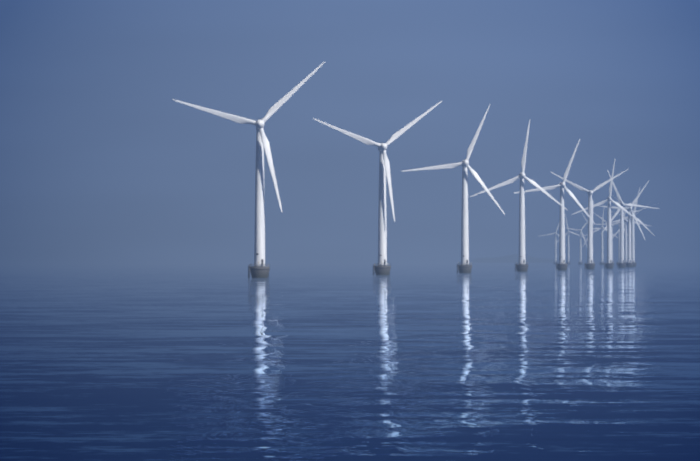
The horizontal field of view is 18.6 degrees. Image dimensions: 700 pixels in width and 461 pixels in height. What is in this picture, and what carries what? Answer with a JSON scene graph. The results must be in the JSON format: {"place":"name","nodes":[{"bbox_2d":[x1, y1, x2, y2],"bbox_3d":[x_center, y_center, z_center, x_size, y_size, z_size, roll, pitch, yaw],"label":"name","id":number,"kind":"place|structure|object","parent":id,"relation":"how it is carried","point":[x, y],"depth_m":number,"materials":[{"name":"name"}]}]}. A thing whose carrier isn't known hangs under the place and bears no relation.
{"place":"outdoors","nodes":[
{"label":"outdoors","id":0,"kind":"place"},
{"bbox_2d":[0,261,699,460],"bbox_3d":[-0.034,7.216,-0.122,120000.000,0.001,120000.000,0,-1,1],"label":"sea","id":1,"kind":"structure","parent":0,"point":[284,361],"depth_m":153.32,"materials":[{"name":"liquid"}]},
{"bbox_2d":[172,62,324,277],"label":"wind turbine","id":2,"kind":"object","parent":1,"relation":"on","point":[259,269],"depth_m":890.80,"materials":[{"name":"paint"}]},
{"bbox_2d":[313,101,441,274],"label":"wind turbine","id":3,"kind":"object","parent":1,"relation":"on","point":[382,267],"depth_m":1068.10,"materials":[{"name":"paint"}]},
{"bbox_2d":[403,105,504,272],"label":"wind turbine","id":4,"kind":"object","parent":1,"relation":"on","point":[464,266],"depth_m":1246.23,"materials":[{"name":"paint"}]},
{"bbox_2d":[470,120,566,271],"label":"wind turbine","id":5,"kind":"object","parent":1,"relation":"on","point":[522,266],"depth_m":1425.17,"materials":[{"name":"paint"}]},
{"bbox_2d":[541,224,566,263],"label":"wind turbine","id":6,"kind":"object","parent":1,"relation":"on","point":[555,261],"depth_m":4366.91,"materials":[{"name":"paint"}]},
{"bbox_2d":[514,139,594,269],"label":"wind turbine","id":7,"kind":"object","parent":1,"relation":"on","point":[561,265],"depth_m":1605.19,"materials":[{"name":"paint"}]},
{"bbox_2d":[556,214,584,264],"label":"wind turbine","id":8,"kind":"object","parent":1,"relation":"on","point":[568,261],"depth_m":4181.33,"materials":[{"name":"paint"}]},
{"bbox_2d":[567,223,587,264],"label":"wind turbine","id":9,"kind":"object","parent":1,"relation":"on","point":[580,262],"depth_m":3995.55,"materials":[{"name":"paint"}]},
{"bbox_2d":[551,169,627,268],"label":"wind turbine","id":10,"kind":"object","parent":1,"relation":"on","point":[589,265],"depth_m":1785.44,"materials":[{"name":"paint"}]},
{"bbox_2d":[583,209,617,264],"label":"wind turbine","id":11,"kind":"object","parent":1,"relation":"on","point":[602,262],"depth_m":3624.42,"materials":[{"name":"paint"}]},
{"bbox_2d":[593,212,619,261],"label":"wind turbine","id":12,"kind":"object","parent":1,"relation":"on","point":[611,233],"depth_m":3438.64,"materials":[{"name":"paint"}]},
{"bbox_2d":[573,160,641,268],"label":"wind turbine","id":13,"kind":"object","parent":1,"relation":"on","point":[609,264],"depth_m":1967.24,"materials":[{"name":"paint"}]},
{"bbox_2d":[595,202,630,265],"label":"wind turbine","id":14,"kind":"object","parent":1,"relation":"on","point":[618,223],"depth_m":3253.74,"materials":[{"name":"paint"}]},
{"bbox_2d":[600,181,648,266],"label":"wind turbine","id":15,"kind":"object","parent":1,"relation":"on","point":[629,263],"depth_m":2332.23,"materials":[{"name":"paint"}]},
{"bbox_2d":[601,171,658,267],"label":"wind turbine","id":16,"kind":"object","parent":1,"relation":"on","point":[621,264],"depth_m":2149.30,"materials":[{"name":"paint"}]},
{"bbox_2d":[606,189,654,240],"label":"wind turbine","id":17,"kind":"object","parent":1,"relation":"on","point":[634,209],"depth_m":2697.34,"materials":[{"name":"paint"}]},
{"bbox_2d":[612,199,649,262],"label":"wind turbine","id":18,"kind":"object","parent":1,"relation":"on","point":[625,246],"depth_m":3068.54,"materials":[{"name":"paint"}]},
{"bbox_2d":[615,197,655,266],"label":"wind turbine","id":19,"kind":"object","parent":1,"relation":"on","point":[632,243],"depth_m":2515.93,"materials":[{"name":"paint"}]},
{"bbox_2d":[0,0,699,260],"label":"sky","id":20,"kind":"structure","parent":0,"point":[99,161],"materials":[{"name":"blue"}]},
{"bbox_2d":[457,254,571,262],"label":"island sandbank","id":21,"kind":"structure","parent":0,"point":[513,258],"depth_m":8140.22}
]}

